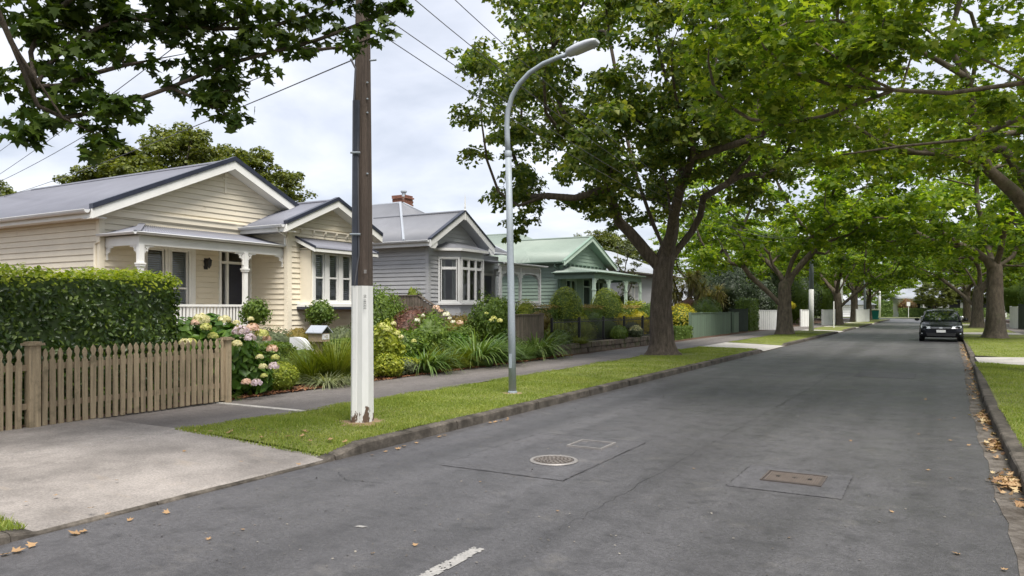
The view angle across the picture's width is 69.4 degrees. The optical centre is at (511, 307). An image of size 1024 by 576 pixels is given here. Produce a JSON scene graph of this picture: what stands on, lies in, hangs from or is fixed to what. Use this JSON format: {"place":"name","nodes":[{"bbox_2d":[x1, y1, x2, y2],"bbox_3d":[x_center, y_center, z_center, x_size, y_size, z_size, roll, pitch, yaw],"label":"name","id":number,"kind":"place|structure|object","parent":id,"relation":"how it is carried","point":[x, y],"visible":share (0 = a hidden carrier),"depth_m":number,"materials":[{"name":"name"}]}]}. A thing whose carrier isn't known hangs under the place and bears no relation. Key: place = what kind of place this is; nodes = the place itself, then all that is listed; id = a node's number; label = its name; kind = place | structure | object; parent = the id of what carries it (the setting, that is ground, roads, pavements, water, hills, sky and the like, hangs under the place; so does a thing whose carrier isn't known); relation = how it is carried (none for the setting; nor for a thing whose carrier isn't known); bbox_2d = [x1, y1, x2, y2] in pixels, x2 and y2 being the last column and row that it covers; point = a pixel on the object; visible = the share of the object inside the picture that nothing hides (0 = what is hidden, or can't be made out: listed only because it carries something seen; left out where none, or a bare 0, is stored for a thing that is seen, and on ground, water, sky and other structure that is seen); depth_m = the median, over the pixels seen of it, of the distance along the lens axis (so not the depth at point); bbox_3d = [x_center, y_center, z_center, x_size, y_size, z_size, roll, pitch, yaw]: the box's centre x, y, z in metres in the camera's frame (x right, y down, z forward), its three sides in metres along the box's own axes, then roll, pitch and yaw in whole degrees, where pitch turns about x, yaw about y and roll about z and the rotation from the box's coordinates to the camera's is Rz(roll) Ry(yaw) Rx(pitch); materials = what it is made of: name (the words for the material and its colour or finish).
{"place":"outdoors","nodes":[
{"label":"outdoors","id":0,"kind":"place"},
{"bbox_2d":[0,418,322,530],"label":"driveway","id":1,"kind":"structure","parent":0,"point":[79,467],"depth_m":6.90,"materials":[{"name":"concrete"}]},
{"bbox_2d":[0,337,234,430],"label":"picket fence","id":2,"kind":"object","parent":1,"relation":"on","point":[35,405],"visible":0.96,"depth_m":9.61,"materials":[{"name":"wood"}]},
{"bbox_2d":[416,342,488,369],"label":"mounded grass","id":3,"kind":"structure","parent":0,"point":[465,363],"depth_m":16.96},
{"bbox_2d":[0,320,1019,575],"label":"road","id":4,"kind":"structure","parent":0,"point":[678,498],"depth_m":5.92,"materials":[{"name":"asphalt"}]},
{"bbox_2d":[0,319,889,544],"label":"kerb","id":5,"kind":"structure","parent":4,"relation":"on","point":[367,444],"depth_m":9.05,"materials":[{"name":"concrete"}]},
{"bbox_2d":[419,547,483,575],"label":"line dash","id":6,"kind":"object","parent":4,"relation":"on","point":[454,561],"visible":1,"depth_m":4.49,"materials":[{"name":"paint"}]},
{"bbox_2d":[440,433,645,480],"bbox_3d":[0.408,1.544,7.877,1.368,0.004,2.167,0,0,30],"label":"asphalt patch","id":7,"kind":"object","parent":4,"relation":"on","point":[514,457],"visible":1,"depth_m":7.69,"materials":[{"name":"asphalt"}]},
{"bbox_2d":[530,455,577,464],"bbox_3d":[0.421,1.539,7.470,0.490,0.020,0.490,0,0,30],"label":"manhole cover","id":8,"kind":"object","parent":7,"relation":"on","point":[553,460],"visible":1,"depth_m":7.44,"materials":[{"name":"metal"}]},
{"bbox_2d":[566,439,615,449],"bbox_3d":[0.893,1.538,8.306,0.420,0.024,0.420,0,0,30],"label":"access cover","id":9,"kind":"object","parent":7,"relation":"on","point":[591,444],"visible":1,"depth_m":8.32,"materials":[{"name":"concrete"}]},
{"bbox_2d":[726,465,852,498],"bbox_3d":[2.505,1.544,6.620,0.936,0.004,0.986,0,0,30],"label":"asphalt patch","id":10,"kind":"object","parent":4,"relation":"on","point":[835,486],"visible":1,"depth_m":6.47,"materials":[{"name":"asphalt"}]},
{"bbox_2d":[760,470,827,486],"bbox_3d":[2.550,1.541,6.686,0.510,0.018,0.430,0,0,30],"label":"valve cover","id":11,"kind":"object","parent":10,"relation":"on","point":[795,478],"visible":1,"depth_m":6.67,"materials":[{"name":"brown metal"}]},
{"bbox_2d":[915,309,967,341],"bbox_3d":[20.451,0.810,35.261,2.182,1.480,4.235,0,0,30],"label":"parked car","id":12,"kind":"object","parent":4,"relation":"on","point":[943,323],"visible":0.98,"depth_m":33.97,"materials":[{"name":"black paint"}]},
{"bbox_2d":[956,338,1023,575],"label":"gutter channel","id":13,"kind":"object","parent":4,"relation":"on","point":[1012,513],"visible":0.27,"depth_m":6.94,"materials":[{"name":"concrete"}]},
{"bbox_2d":[960,344,1023,506],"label":"leaf litter","id":14,"kind":"object","parent":13,"relation":"on","point":[1012,482],"visible":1,"depth_m":7.81,"materials":[{"name":"plant"}]},
{"bbox_2d":[0,0,1023,300],"label":"sky","id":15,"kind":"structure","parent":0,"point":[307,125],"materials":[{"name":"white"}]},
{"bbox_2d":[195,313,1009,454],"bbox_3d":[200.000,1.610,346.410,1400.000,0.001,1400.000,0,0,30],"label":"ground","id":16,"kind":"structure","parent":0,"point":[1008,317],"depth_m":10.29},
{"bbox_2d":[3,318,847,429],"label":"garden bed","id":17,"kind":"object","parent":16,"relation":"on","point":[816,321],"depth_m":23.09,"materials":[{"name":"soil"}]},
{"bbox_2d":[0,262,182,425],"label":"front hedge","id":18,"kind":"object","parent":17,"relation":"on","point":[63,311],"visible":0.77,"depth_m":9.82,"materials":[{"name":"green plant"}]},
{"bbox_2d":[52,121,317,202],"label":"background tree","id":19,"kind":"object","parent":17,"relation":"on","point":[190,144],"visible":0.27,"depth_m":42.94,"materials":[{"name":"green plant"}]},
{"bbox_2d":[0,156,382,346],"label":"cream house","id":20,"kind":"structure","parent":17,"relation":"on","point":[227,236],"depth_m":21.54,"materials":[{"name":"paint"}]},
{"bbox_2d":[144,246,167,279],"bbox_3d":[-9.701,-0.545,20.052,0.145,2.250,0.730,0,0,30],"label":"window","id":21,"kind":"structure","parent":20,"relation":"in","point":[163,251],"depth_m":20.19,"materials":[{"name":"white paint"}]},
{"bbox_2d":[168,247,191,320],"bbox_3d":[-9.331,-0.545,20.693,0.145,2.250,0.730,0,0,30],"label":"window","id":22,"kind":"structure","parent":20,"relation":"in","point":[186,263],"depth_m":20.86,"materials":[{"name":"white paint"}]},
{"bbox_2d":[229,264,241,324],"bbox_3d":[-8.331,-0.237,22.439,0.052,2.135,0.775,0,0,30],"label":"front door","id":23,"kind":"structure","parent":20,"relation":"in","point":[235,274],"depth_m":22.35,"materials":[{"name":"blue paint"}]},
{"bbox_2d":[312,251,326,303],"bbox_3d":[-5.896,-0.915,22.522,0.145,1.610,0.593,0,0,30],"label":"window","id":24,"kind":"structure","parent":20,"relation":"in","point":[319,284],"depth_m":22.63,"materials":[{"name":"white paint"}]},
{"bbox_2d":[327,253,340,303],"bbox_3d":[-5.599,-0.915,23.037,0.145,1.610,0.593,0,0,30],"label":"window","id":25,"kind":"structure","parent":20,"relation":"in","point":[333,298],"depth_m":23.16,"materials":[{"name":"white paint"}]},
{"bbox_2d":[341,254,351,303],"bbox_3d":[-5.301,-0.915,23.553,0.145,1.610,0.593,0,0,30],"label":"window","id":26,"kind":"structure","parent":20,"relation":"in","point":[348,271],"depth_m":23.64,"materials":[{"name":"white paint"}]},
{"bbox_2d":[172,313,279,396],"bbox_3d":[-4.922,0.786,11.587,2.481,1.424,1.403,0,0,-35],"label":"hydrangea","id":27,"kind":"object","parent":17,"relation":"on","point":[251,373],"visible":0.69,"depth_m":11.65,"materials":[{"name":"green plant"}]},
{"bbox_2d":[202,340,297,377],"bbox_3d":[-5.311,1.065,14.700,0.822,0.771,2.230,0,0,30],"label":"hydrangea bush","id":28,"kind":"object","parent":17,"relation":"on","point":[282,349],"visible":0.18,"depth_m":15.16,"materials":[{"name":"green plant"}]},
{"bbox_2d":[237,296,272,332],"bbox_3d":[-6.454,0.555,18.619,0.938,1.710,0.871,0,0,30],"label":"standard bay tree","id":29,"kind":"object","parent":17,"relation":"on","point":[258,311],"visible":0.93,"depth_m":18.44,"materials":[{"name":"green plant"}]},
{"bbox_2d":[252,326,293,347],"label":"grey shrub","id":30,"kind":"object","parent":17,"relation":"on","point":[278,336],"visible":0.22,"depth_m":18.41,"materials":[{"name":"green plant"}]},
{"bbox_2d":[190,375,374,395],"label":"front lawn","id":31,"kind":"structure","parent":17,"relation":"on","point":[299,382],"depth_m":13.39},
{"bbox_2d":[305,325,332,355],"bbox_3d":[-3.716,0.885,14.253,0.430,1.090,0.300,0,0,30],"label":"letterbox","id":32,"kind":"object","parent":31,"relation":"on","point":[320,332],"visible":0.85,"depth_m":14.19,"materials":[{"name":"wood"}]},
{"bbox_2d":[271,361,299,389],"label":"shrub","id":33,"kind":"object","parent":17,"relation":"on","point":[285,376],"visible":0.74,"depth_m":12.52,"materials":[{"name":"green plant"}]},
{"bbox_2d":[270,337,349,383],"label":"tussock grass","id":34,"kind":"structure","parent":17,"relation":"on","point":[303,367],"depth_m":13.63,"materials":[{"name":"plant"}]},
{"bbox_2d":[303,299,338,347],"bbox_3d":[-5.351,0.584,20.727,0.977,1.653,1.020,0,0,-6],"label":"standard bay tree","id":35,"kind":"object","parent":17,"relation":"on","point":[320,312],"visible":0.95,"depth_m":20.50,"materials":[{"name":"green plant"}]},
{"bbox_2d":[296,370,350,389],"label":"striped tussock","id":36,"kind":"object","parent":17,"relation":"on","point":[326,381],"visible":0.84,"depth_m":13.24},
{"bbox_2d":[288,333,378,376],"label":"tussock grass","id":37,"kind":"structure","parent":17,"relation":"on","point":[343,363],"depth_m":13.72,"materials":[{"name":"plant"}]},
{"bbox_2d":[348,283,407,331],"bbox_3d":[-3.673,0.353,20.764,1.587,2.112,1.664,0,0,30],"label":"tall shrub","id":38,"kind":"object","parent":17,"relation":"on","point":[384,307],"visible":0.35,"depth_m":20.41,"materials":[{"name":"green plant"}]},
{"bbox_2d":[190,354,572,399],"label":"bark mulch","id":39,"kind":"object","parent":17,"relation":"on","point":[299,387],"visible":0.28,"depth_m":14.43,"materials":[{"name":"wood"}]},
{"bbox_2d":[373,352,404,376],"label":"lime shrub","id":40,"kind":"object","parent":39,"relation":"on","point":[387,364],"visible":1,"depth_m":14.75,"materials":[{"name":"green plant"}]},
{"bbox_2d":[397,356,422,374],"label":"variegated shrub","id":41,"kind":"object","parent":39,"relation":"on","point":[410,364],"visible":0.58,"depth_m":15.40,"materials":[{"name":"green plant"}]},
{"bbox_2d":[373,318,406,358],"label":"panicle hydrangea","id":42,"kind":"object","parent":17,"relation":"on","point":[389,340],"visible":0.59,"depth_m":15.79,"materials":[{"name":"green plant"}]},
{"bbox_2d":[390,306,432,330],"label":"bronze shrub","id":43,"kind":"object","parent":17,"relation":"on","point":[403,319],"visible":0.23,"depth_m":19.76,"materials":[{"name":"red plant"}]},
{"bbox_2d":[397,327,432,358],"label":"flower bush","id":44,"kind":"object","parent":17,"relation":"on","point":[411,341],"visible":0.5,"depth_m":16.66,"materials":[{"name":"green plant"}]},
{"bbox_2d":[397,343,465,376],"bbox_3d":[-1.941,1.155,16.173,2.164,0.893,2.183,0,0,30],"label":"agapanthus","id":45,"kind":"object","parent":17,"relation":"on","point":[432,364],"visible":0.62,"depth_m":15.88,"materials":[{"name":"plant"}]},
{"bbox_2d":[407,305,462,356],"bbox_3d":[-1.901,0.695,18.369,1.350,1.520,2.227,0,0,-12],"label":"rose bush","id":46,"kind":"object","parent":17,"relation":"on","point":[431,328],"visible":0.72,"depth_m":18.54,"materials":[{"name":"green plant"}]},
{"bbox_2d":[417,294,456,324],"bbox_3d":[-2.339,0.485,22.863,1.414,1.830,0.160,0,0,30],"label":"paling fence","id":47,"kind":"object","parent":17,"relation":"on","point":[422,302],"visible":0.24,"depth_m":22.96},
{"bbox_2d":[351,190,547,339],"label":"grey house","id":48,"kind":"structure","parent":17,"relation":"on","point":[442,260],"depth_m":28.51,"materials":[{"name":"paint"}]},
{"bbox_2d":[437,257,460,304],"bbox_3d":[-2.395,-1.020,28.033,0.916,1.820,0.280,0,0,-7],"label":"window","id":49,"kind":"structure","parent":48,"relation":"in","point":[442,267],"depth_m":27.99,"materials":[{"name":"white paint"}]},
{"bbox_2d":[460,257,484,304],"bbox_3d":[-1.595,-1.020,28.778,0.280,1.820,1.710,0,0,30],"label":"window","id":50,"kind":"structure","parent":48,"relation":"in","point":[475,269],"depth_m":28.69,"materials":[{"name":"white paint"}]},
{"bbox_2d":[433,330,530,367],"bbox_3d":[-0.895,1.062,18.162,3.042,1.193,3.032,0,0,30],"label":"agapanthus","id":51,"kind":"object","parent":17,"relation":"on","point":[482,351],"visible":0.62,"depth_m":17.74,"materials":[{"name":"plant"}]},
{"bbox_2d":[461,288,520,344],"bbox_3d":[-0.763,0.421,20.511,1.789,2.069,5.049,0,0,8],"label":"snowball bush","id":52,"kind":"object","parent":17,"relation":"on","point":[491,316],"visible":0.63,"depth_m":21.49,"materials":[{"name":"green plant"}]},
{"bbox_2d":[515,313,544,346],"bbox_3d":[0.449,0.780,21.738,0.160,1.240,2.000,0,0,30],"label":"paling fence","id":53,"kind":"object","parent":17,"relation":"on","point":[526,325],"visible":0.55,"depth_m":21.74,"materials":[{"name":"wood"}]},
{"bbox_2d":[502,329,578,360],"bbox_3d":[0.651,1.121,21.144,2.747,1.179,2.798,0,0,30],"label":"agapanthus","id":54,"kind":"object","parent":17,"relation":"on","point":[549,349],"visible":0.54,"depth_m":20.75,"materials":[{"name":"plant"}]},
{"bbox_2d":[548,286,583,325],"bbox_3d":[2.027,0.271,28.108,1.419,2.173,1.472,0,0,30],"label":"clipped ball","id":55,"kind":"object","parent":17,"relation":"on","point":[567,301],"visible":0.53,"depth_m":27.65,"materials":[{"name":"green plant"}]},
{"bbox_2d":[487,233,645,311],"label":"green house","id":56,"kind":"structure","parent":17,"relation":"on","point":[579,265],"depth_m":37.55,"materials":[{"name":"paint"}]},
{"bbox_2d":[530,303,643,321],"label":"box hedge","id":57,"kind":"object","parent":17,"relation":"on","point":[588,309],"visible":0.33,"depth_m":29.76,"materials":[{"name":"green plant"}]},
{"bbox_2d":[550,315,649,340],"bbox_3d":[3.669,0.780,26.865,0.070,0.940,9.870,0,0,30],"label":"iron fence","id":58,"kind":"object","parent":17,"relation":"on","point":[641,321],"visible":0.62,"depth_m":25.49,"materials":[{"name":"black metal"}]},
{"bbox_2d":[553,336,649,354],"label":"stone wall","id":59,"kind":"structure","parent":17,"relation":"on","point":[602,345],"depth_m":25.05,"materials":[{"name":"stone"}]},
{"bbox_2d":[590,287,623,322],"bbox_3d":[4.064,0.241,31.834,1.524,2.232,1.492,0,0,30],"label":"clipped ball","id":60,"kind":"object","parent":17,"relation":"on","point":[609,300],"visible":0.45,"depth_m":31.35,"materials":[{"name":"green plant"}]},
{"bbox_2d":[573,229,656,264],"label":"background tree","id":61,"kind":"object","parent":17,"relation":"on","point":[606,239],"visible":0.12,"depth_m":58.20,"materials":[{"name":"green plant"}]},
{"bbox_2d":[611,241,641,294],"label":"sparse tree","id":62,"kind":"object","parent":17,"relation":"on","point":[620,261],"visible":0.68,"depth_m":43.90,"materials":[{"name":"green plant"}]},
{"bbox_2d":[605,251,684,306],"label":"pale roofed house","id":63,"kind":"structure","parent":17,"relation":"on","point":[646,270],"depth_m":49.13,"materials":[{"name":"grey paint"}]},
{"bbox_2d":[673,325,692,339],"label":"box hedge","id":64,"kind":"object","parent":17,"relation":"on","point":[682,332],"visible":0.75,"depth_m":33.37,"materials":[{"name":"green plant"}]},
{"bbox_2d":[672,303,694,325],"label":"golden bush","id":65,"kind":"object","parent":17,"relation":"on","point":[680,314],"visible":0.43,"depth_m":35.70,"materials":[{"name":"yellow plant"}]},
{"bbox_2d":[672,267,712,305],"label":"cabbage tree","id":66,"kind":"object","parent":17,"relation":"on","point":[691,285],"visible":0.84,"depth_m":45.81,"materials":[{"name":"green plant"}]},
{"bbox_2d":[691,297,722,313],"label":"dark evergreen","id":67,"kind":"object","parent":17,"relation":"on","point":[705,305],"visible":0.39,"depth_m":41.96,"materials":[{"name":"green plant"}]},
{"bbox_2d":[689,312,730,337],"bbox_3d":[10.290,0.817,38.082,0.160,1.226,7.650,0,0,30],"label":"green fence","id":68,"kind":"object","parent":17,"relation":"on","point":[710,324],"visible":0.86,"depth_m":37.66,"materials":[{"name":"metal"}]},
{"bbox_2d":[648,209,787,286],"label":"street tree","id":69,"kind":"object","parent":17,"relation":"on","point":[758,268],"visible":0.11,"depth_m":61.23,"materials":[{"name":"green plant"}]},
{"bbox_2d":[706,265,760,311],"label":"dark evergreen","id":70,"kind":"object","parent":17,"relation":"on","point":[735,283],"visible":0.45,"depth_m":49.71,"materials":[{"name":"green plant"}]},
{"bbox_2d":[733,297,759,330],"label":"hedge column","id":71,"kind":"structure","parent":17,"relation":"on","point":[751,304],"depth_m":45.45,"materials":[{"name":"green plant"}]},
{"bbox_2d":[750,280,777,325],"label":"garden bush","id":72,"kind":"object","parent":17,"relation":"on","point":[767,302],"visible":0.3,"depth_m":54.52,"materials":[{"name":"green plant"}]},
{"bbox_2d":[791,277,808,322],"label":"garden bush","id":73,"kind":"object","parent":17,"relation":"on","point":[800,300],"visible":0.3,"depth_m":66.84,"materials":[{"name":"green plant"}]},
{"bbox_2d":[814,284,833,319],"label":"garden bush","id":74,"kind":"object","parent":17,"relation":"on","point":[827,301],"visible":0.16,"depth_m":83.34,"materials":[{"name":"green plant"}]},
{"bbox_2d":[96,319,849,428],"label":"footpath","id":75,"kind":"structure","parent":16,"relation":"on","point":[194,415],"depth_m":12.81,"materials":[{"name":"concrete"}]},
{"bbox_2d":[758,310,776,329],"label":"white fence","id":76,"kind":"object","parent":75,"relation":"on","point":[770,317],"visible":0.73,"depth_m":48.00,"materials":[{"name":"paint"}]},
{"bbox_2d":[174,332,823,455],"bbox_3d":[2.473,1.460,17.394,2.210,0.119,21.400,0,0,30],"label":"verge","id":77,"kind":"structure","parent":16,"relation":"on","point":[470,398],"depth_m":10.90,"materials":[{"name":"plant"}]},
{"bbox_2d":[350,0,376,422],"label":"power pole","id":78,"kind":"object","parent":77,"relation":"on","point":[362,390],"visible":1,"depth_m":9.09,"materials":[{"name":"white paint"}]},
{"bbox_2d":[4,59,352,196],"bbox_3d":[-20.011,-4.746,28.595,0.014,3.328,53.016,0,0,-43],"label":"power line","id":79,"kind":"object","parent":78,"relation":"attached to","point":[206,121],"visible":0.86,"depth_m":12.88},
{"bbox_2d":[415,0,793,238],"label":"power line","id":80,"kind":"object","parent":78,"relation":"attached to","point":[561,117],"visible":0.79,"depth_m":13.80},
{"bbox_2d":[504,38,599,392],"bbox_3d":[0.609,-1.365,11.969,1.690,5.690,0.290,0,0,30],"label":"street lamp","id":81,"kind":"object","parent":77,"relation":"on","point":[580,47],"visible":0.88,"depth_m":12.28,"materials":[{"name":"metal"}]},
{"bbox_2d":[444,0,892,354],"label":"street tree","id":82,"kind":"object","parent":77,"relation":"on","point":[660,136],"visible":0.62,"depth_m":20.62,"materials":[{"name":"green plant"}]},
{"bbox_2d":[705,342,781,350],"bbox_3d":[8.890,1.532,28.354,2.285,0.212,4.289,0,0,30],"label":"driveway crossing","id":83,"kind":"object","parent":16,"relation":"on","point":[763,347],"visible":0.5,"depth_m":28.46,"materials":[{"name":"concrete"}]},
{"bbox_2d":[734,331,833,344],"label":"verge","id":84,"kind":"structure","parent":16,"relation":"on","point":[797,336],"depth_m":34.13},
{"bbox_2d":[645,109,941,334],"bbox_3d":[14.789,-4.542,39.348,13.174,12.023,14.774,0,0,-12],"label":"street tree","id":85,"kind":"object","parent":84,"relation":"on","point":[750,250],"visible":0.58,"depth_m":38.34,"materials":[{"name":"green plant"}]},
{"bbox_2d":[809,222,813,330],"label":"power pole","id":86,"kind":"object","parent":84,"relation":"on","point":[811,297],"visible":0.61,"depth_m":46.04,"materials":[{"name":"white paint"}]},
{"bbox_2d":[374,10,791,237],"bbox_3d":[8.302,-3.802,27.729,0.012,1.708,42.276,0,0,29],"label":"power line","id":87,"kind":"object","parent":86,"relation":"attached to","point":[536,120],"visible":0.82,"depth_m":13.18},
{"bbox_2d":[830,323,869,326],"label":"verge","id":88,"kind":"structure","parent":16,"relation":"on","point":[853,324],"depth_m":61.95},
{"bbox_2d":[762,194,919,324],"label":"street tree","id":89,"kind":"object","parent":88,"relation":"on","point":[855,265],"visible":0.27,"depth_m":60.02,"materials":[{"name":"green plant"}]},
{"bbox_2d":[855,319,886,322],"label":"verge","id":90,"kind":"structure","parent":16,"relation":"on","point":[874,320],"depth_m":79.11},
{"bbox_2d":[800,231,933,321],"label":"street tree","id":91,"kind":"object","parent":90,"relation":"on","point":[854,299],"visible":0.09,"depth_m":75.77,"materials":[{"name":"green plant"}]},
{"bbox_2d":[818,250,929,319],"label":"street tree","id":92,"kind":"object","parent":90,"relation":"on","point":[885,290],"visible":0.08,"depth_m":85.92,"materials":[{"name":"green plant"}]},
{"bbox_2d":[912,281,957,308],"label":"background tree","id":93,"kind":"object","parent":16,"relation":"on","point":[948,294],"visible":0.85,"depth_m":109.05,"materials":[{"name":"green plant"}]},
{"bbox_2d":[898,307,985,317],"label":"end hedge","id":94,"kind":"object","parent":16,"relation":"on","point":[913,312],"visible":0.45,"depth_m":112.00,"materials":[{"name":"green plant"}]},
{"bbox_2d":[890,284,1006,316],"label":"end house","id":95,"kind":"structure","parent":16,"relation":"on","point":[910,294],"depth_m":119.10,"materials":[{"name":"white paint"}]},
{"bbox_2d":[963,325,1015,332],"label":"verge","id":96,"kind":"structure","parent":16,"relation":"on","point":[966,328],"depth_m":49.27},
{"bbox_2d":[868,172,1023,327],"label":"street tree","id":97,"kind":"object","parent":96,"relation":"on","point":[989,190],"visible":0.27,"depth_m":53.96,"materials":[{"name":"green plant"}]},
{"bbox_2d":[963,336,1023,494],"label":"kerb","id":98,"kind":"structure","parent":16,"relation":"on","point":[1013,448],"depth_m":9.00,"materials":[{"name":"concrete"}]},
{"bbox_2d":[963,334,1023,356],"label":"verge","id":99,"kind":"structure","parent":16,"relation":"on","point":[976,336],"depth_m":28.07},
{"bbox_2d":[802,91,1023,338],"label":"street tree","id":100,"kind":"object","parent":99,"relation":"on","point":[922,235],"visible":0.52,"depth_m":34.95,"materials":[{"name":"green plant"}]},
{"bbox_2d":[963,337,1023,446],"bbox_3d":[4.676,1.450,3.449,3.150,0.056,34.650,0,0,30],"label":"verge","id":101,"kind":"structure","parent":16,"relation":"on","point":[997,399],"depth_m":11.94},
{"bbox_2d":[674,0,1023,216],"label":"street tree","id":102,"kind":"object","parent":101,"relation":"on","point":[859,55],"visible":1,"depth_m":10.98,"materials":[{"name":"green plant"}]},
{"bbox_2d":[975,357,1023,364],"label":"driveway crossing","id":103,"kind":"object","parent":16,"relation":"on","point":[1012,360],"visible":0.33,"depth_m":20.45,"materials":[{"name":"concrete"}]},
{"bbox_2d":[729,308,747,331],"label":"dark gate","id":104,"kind":"structure","parent":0,"point":[743,319],"depth_m":43.96,"materials":[{"name":"green paint"}]},
{"bbox_2d":[915,210,1023,321],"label":"street tree","id":105,"kind":"object","parent":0,"point":[967,290],"visible":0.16,"depth_m":71.60,"materials":[{"name":"green plant"}]},
{"label":"right garden bed","id":106,"kind":"structure","parent":0,"visible":0},
{"bbox_2d":[1004,276,1023,316],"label":"garden bush","id":107,"kind":"object","parent":106,"relation":"on","point":[1010,297],"visible":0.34,"depth_m":73.73,"materials":[{"name":"green plant"}]},
{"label":"left verge","id":108,"kind":"structure","parent":0,"visible":0},
{"bbox_2d":[0,0,414,166],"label":"street tree","id":109,"kind":"object","parent":108,"relation":"on","point":[40,27],"visible":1,"depth_m":6.94,"materials":[{"name":"green plant"}]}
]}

